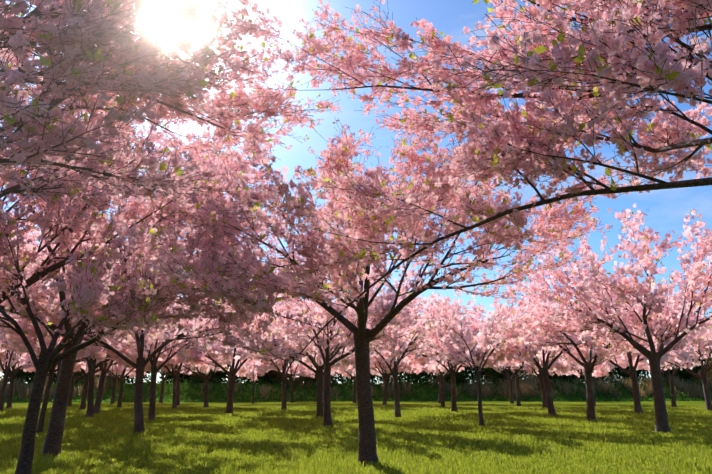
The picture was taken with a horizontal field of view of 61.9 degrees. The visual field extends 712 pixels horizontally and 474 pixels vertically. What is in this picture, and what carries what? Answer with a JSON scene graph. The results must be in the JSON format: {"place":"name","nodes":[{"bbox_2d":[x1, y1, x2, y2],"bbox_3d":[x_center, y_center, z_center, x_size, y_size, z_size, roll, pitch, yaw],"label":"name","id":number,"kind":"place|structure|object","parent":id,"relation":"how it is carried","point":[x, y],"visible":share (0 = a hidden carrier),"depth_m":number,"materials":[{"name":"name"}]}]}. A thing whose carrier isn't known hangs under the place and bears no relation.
{"place":"outdoors","nodes":[
{"label":"outdoors","id":0,"kind":"place"},
{"bbox_2d":[0,383,711,473],"bbox_3d":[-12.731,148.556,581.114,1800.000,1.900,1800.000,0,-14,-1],"label":"ground","id":1,"kind":"structure","parent":0,"point":[432,404],"depth_m":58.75,"materials":[{"name":"green plant"}]},
{"bbox_2d":[0,314,38,410],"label":"cherry tree","id":2,"kind":"object","parent":1,"relation":"on","point":[26,360],"visible":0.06,"depth_m":32.93,"materials":[{"name":"pink plant"}]},
{"bbox_2d":[0,351,80,407],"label":"cherry tree","id":3,"kind":"object","parent":1,"relation":"on","point":[12,375],"visible":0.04,"depth_m":41.80,"materials":[{"name":"pink plant"}]},
{"bbox_2d":[17,353,127,405],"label":"cherry tree","id":4,"kind":"object","parent":1,"relation":"on","point":[119,371],"visible":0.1,"depth_m":47.53,"materials":[{"name":"pink plant"}]},
{"bbox_2d":[0,284,150,432],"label":"cherry tree","id":5,"kind":"object","parent":1,"relation":"on","point":[17,345],"visible":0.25,"depth_m":18.82,"materials":[{"name":"pink plant"}]},
{"bbox_2d":[0,223,154,384],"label":"cherry tree","id":6,"kind":"object","parent":1,"relation":"on","point":[81,352],"depth_m":22.45,"materials":[{"name":"pink plant"}]},
{"bbox_2d":[37,297,183,417],"bbox_3d":[-11.928,5.270,28.154,7.578,6.778,7.862,5,-15,-20],"label":"cherry tree","id":7,"kind":"object","parent":1,"relation":"on","point":[92,365],"visible":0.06,"depth_m":27.57,"materials":[{"name":"pink plant"}]},
{"bbox_2d":[55,360,168,406],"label":"cherry tree","id":8,"kind":"object","parent":1,"relation":"on","point":[121,378],"depth_m":44.16,"materials":[{"name":"pink plant"}]},
{"bbox_2d":[77,334,148,413],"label":"cherry tree","id":9,"kind":"object","parent":1,"relation":"on","point":[104,371],"visible":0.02,"depth_m":32.36,"materials":[{"name":"pink plant"}]},
{"bbox_2d":[95,365,145,403],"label":"cherry tree","id":10,"kind":"object","parent":1,"relation":"on","point":[132,373],"visible":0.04,"depth_m":55.02,"materials":[{"name":"pink plant"}]},
{"bbox_2d":[74,354,171,409],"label":"cherry tree","id":11,"kind":"object","parent":1,"relation":"on","point":[82,366],"visible":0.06,"depth_m":37.72,"materials":[{"name":"pink plant"}]},
{"bbox_2d":[0,193,265,473],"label":"cherry tree","id":12,"kind":"object","parent":1,"relation":"on","point":[92,295],"visible":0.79,"depth_m":8.82,"materials":[{"name":"pink plant"}]},
{"bbox_2d":[0,43,278,303],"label":"cherry tree","id":13,"kind":"object","parent":1,"relation":"on","point":[78,212],"visible":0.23,"depth_m":10.80,"materials":[{"name":"pink plant"}]},
{"bbox_2d":[0,76,287,457],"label":"cherry tree","id":14,"kind":"object","parent":1,"relation":"on","point":[53,441],"visible":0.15,"depth_m":12.05,"materials":[{"name":"pink plant"}]},
{"bbox_2d":[0,195,303,433],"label":"cherry tree","id":15,"kind":"object","parent":1,"relation":"on","point":[197,326],"visible":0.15,"depth_m":18.57,"materials":[{"name":"pink plant"}]},
{"bbox_2d":[109,319,222,407],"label":"cherry tree","id":16,"kind":"object","parent":1,"relation":"on","point":[173,373],"visible":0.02,"depth_m":39.57,"materials":[{"name":"pink plant"}]},
{"bbox_2d":[158,369,191,402],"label":"cherry tree","id":17,"kind":"object","parent":1,"relation":"on","point":[162,388],"visible":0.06,"depth_m":58.37,"materials":[{"name":"pink plant"}]},
{"bbox_2d":[115,292,235,420],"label":"cherry tree","id":18,"kind":"object","parent":1,"relation":"on","point":[155,336],"visible":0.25,"depth_m":25.58,"materials":[{"name":"pink plant"}]},
{"bbox_2d":[0,0,371,225],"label":"cherry tree","id":19,"kind":"object","parent":1,"relation":"on","point":[103,57],"visible":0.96,"depth_m":5.84,"materials":[{"name":"pink plant"}]},
{"bbox_2d":[170,364,221,404],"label":"cherry tree","id":20,"kind":"object","parent":1,"relation":"on","point":[186,371],"visible":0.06,"depth_m":49.91,"materials":[{"name":"pink plant"}]},
{"bbox_2d":[146,311,251,406],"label":"cherry tree","id":21,"kind":"object","parent":1,"relation":"on","point":[224,356],"visible":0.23,"depth_m":43.57,"materials":[{"name":"pink plant"}]},
{"bbox_2d":[148,281,306,413],"bbox_3d":[-6.837,5.598,31.756,8.549,7.904,7.616,7,-16,-26],"label":"cherry tree","id":22,"kind":"object","parent":1,"relation":"on","point":[200,358],"visible":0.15,"depth_m":31.21,"materials":[{"name":"pink plant"}]},
{"bbox_2d":[222,359,281,403],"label":"cherry tree","id":23,"kind":"object","parent":1,"relation":"on","point":[248,371],"visible":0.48,"depth_m":55.71,"materials":[{"name":"pink plant"}]},
{"bbox_2d":[231,322,315,409],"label":"cherry tree","id":24,"kind":"object","parent":1,"relation":"on","point":[284,365],"visible":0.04,"depth_m":38.02,"materials":[{"name":"pink plant"}]},
{"bbox_2d":[261,357,315,402],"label":"cherry tree","id":25,"kind":"object","parent":1,"relation":"on","point":[296,370],"visible":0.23,"depth_m":60.47,"materials":[{"name":"pink plant"}]},
{"bbox_2d":[215,293,416,417],"bbox_3d":[-1.912,5.359,28.116,9.981,6.564,9.217,0,-14,-1],"label":"cherry tree","id":26,"kind":"object","parent":1,"relation":"on","point":[292,347],"visible":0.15,"depth_m":26.93,"materials":[{"name":"pink plant"}]},
{"bbox_2d":[294,335,377,406],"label":"cherry tree","id":27,"kind":"object","parent":1,"relation":"on","point":[318,359],"visible":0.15,"depth_m":45.33,"materials":[{"name":"pink plant"}]},
{"bbox_2d":[257,260,443,425],"bbox_3d":[-0.878,3.707,22.076,5.919,6.797,7.686,6,-16,-23],"label":"cherry tree","id":28,"kind":"object","parent":1,"relation":"on","point":[379,309],"visible":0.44,"depth_m":21.18,"materials":[{"name":"pink plant"}]},
{"bbox_2d":[321,347,389,402],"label":"cherry tree","id":29,"kind":"object","parent":1,"relation":"on","point":[345,371],"visible":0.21,"depth_m":57.99,"materials":[{"name":"pink plant"}]},
{"bbox_2d":[0,373,711,402],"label":"hedge","id":30,"kind":"object","parent":1,"relation":"on","point":[412,398],"visible":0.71,"depth_m":65.80,"materials":[{"name":"green plant"}]},
{"bbox_2d":[3,357,711,390],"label":"bank shrubs","id":31,"kind":"object","parent":1,"relation":"on","point":[460,376],"visible":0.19,"depth_m":70.85,"materials":[{"name":"green plant"}]},
{"bbox_2d":[117,98,612,467],"bbox_3d":[-0.410,0.880,10.867,7.112,6.759,8.644,12,-18,-39],"label":"cherry tree","id":32,"kind":"object","parent":1,"relation":"on","point":[351,217],"visible":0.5,"depth_m":10.02,"materials":[{"name":"pink plant"}]},
{"bbox_2d":[346,349,425,404],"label":"cherry tree","id":33,"kind":"object","parent":1,"relation":"on","point":[379,366],"visible":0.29,"depth_m":50.70,"materials":[{"name":"pink plant"}]},
{"bbox_2d":[339,262,490,416],"bbox_3d":[2.580,5.060,28.748,6.918,7.441,8.911,0,-14,-1],"label":"cherry tree","id":34,"kind":"object","parent":1,"relation":"on","point":[416,337],"visible":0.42,"depth_m":27.96,"materials":[{"name":"pink plant"}]},
{"bbox_2d":[128,0,711,362],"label":"cherry tree","id":35,"kind":"object","parent":1,"relation":"on","point":[615,32],"visible":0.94,"depth_m":6.68,"materials":[{"name":"pink plant"}]},
{"bbox_2d":[411,365,455,402],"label":"cherry tree","id":36,"kind":"object","parent":1,"relation":"on","point":[434,372],"visible":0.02,"depth_m":55.98,"materials":[{"name":"pink plant"}]},
{"bbox_2d":[403,338,480,406],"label":"cherry tree","id":37,"kind":"object","parent":1,"relation":"on","point":[420,360],"visible":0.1,"depth_m":44.42,"materials":[{"name":"pink plant"}]},
{"bbox_2d":[381,295,513,411],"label":"cherry tree","id":38,"kind":"object","parent":1,"relation":"on","point":[477,358],"visible":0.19,"depth_m":34.63,"materials":[{"name":"pink plant"}]},
{"bbox_2d":[414,289,550,425],"bbox_3d":[4.690,4.343,21.912,5.213,5.463,4.120,-6,-16,23],"label":"cherry tree","id":39,"kind":"object","parent":1,"relation":"on","point":[453,325],"visible":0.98,"depth_m":21.87,"materials":[{"name":"pink plant"}]},
{"bbox_2d":[476,356,538,402],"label":"cherry tree","id":40,"kind":"object","parent":1,"relation":"on","point":[500,369],"visible":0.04,"depth_m":55.53,"materials":[{"name":"pink plant"}]},
{"bbox_2d":[474,337,574,405],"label":"cherry tree","id":41,"kind":"object","parent":1,"relation":"on","point":[518,376],"visible":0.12,"depth_m":46.70,"materials":[{"name":"pink plant"}]},
{"bbox_2d":[496,308,576,407],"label":"cherry tree","id":42,"kind":"object","parent":1,"relation":"on","point":[565,364],"visible":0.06,"depth_m":39.17,"materials":[{"name":"pink plant"}]},
{"bbox_2d":[476,294,599,415],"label":"cherry tree","id":43,"kind":"object","parent":1,"relation":"on","point":[524,349],"visible":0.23,"depth_m":30.44,"materials":[{"name":"pink plant"}]},
{"bbox_2d":[549,354,625,406],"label":"cherry tree","id":44,"kind":"object","parent":1,"relation":"on","point":[604,367],"visible":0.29,"depth_m":40.97,"materials":[{"name":"pink plant"}]},
{"bbox_2d":[500,270,695,421],"bbox_3d":[9.892,4.554,24.639,7.786,6.397,8.039,0,-14,-1],"label":"cherry tree","id":45,"kind":"object","parent":1,"relation":"on","point":[609,351],"visible":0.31,"depth_m":24.41,"materials":[{"name":"pink plant"}]},
{"bbox_2d":[571,356,625,378],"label":"cherry tree","id":46,"kind":"object","parent":1,"relation":"on","point":[610,365],"visible":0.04,"depth_m":53.66,"materials":[{"name":"pink plant"}]},
{"bbox_2d":[502,203,711,432],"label":"cherry tree","id":47,"kind":"object","parent":1,"relation":"on","point":[601,285],"visible":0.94,"depth_m":19.27,"materials":[{"name":"pink plant"}]},
{"bbox_2d":[528,276,711,413],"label":"cherry tree","id":48,"kind":"object","parent":1,"relation":"on","point":[703,333],"visible":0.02,"depth_m":31.41,"materials":[{"name":"pink plant"}]},
{"bbox_2d":[608,332,705,406],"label":"cherry tree","id":49,"kind":"object","parent":1,"relation":"on","point":[669,375],"visible":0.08,"depth_m":44.99,"materials":[{"name":"pink plant"}]},
{"bbox_2d":[632,308,711,410],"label":"cherry tree","id":50,"kind":"object","parent":1,"relation":"on","point":[697,362],"visible":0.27,"depth_m":36.28,"materials":[{"name":"pink plant"}]},
{"bbox_2d":[0,310,711,383],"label":"evergreen belt","id":51,"kind":"object","parent":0,"point":[619,373],"depth_m":74.66,"materials":[{"name":"green plant"}]},
{"bbox_2d":[0,0,711,383],"label":"sky","id":52,"kind":"structure","parent":0,"point":[668,208],"materials":[{"name":"blue"}]}
]}

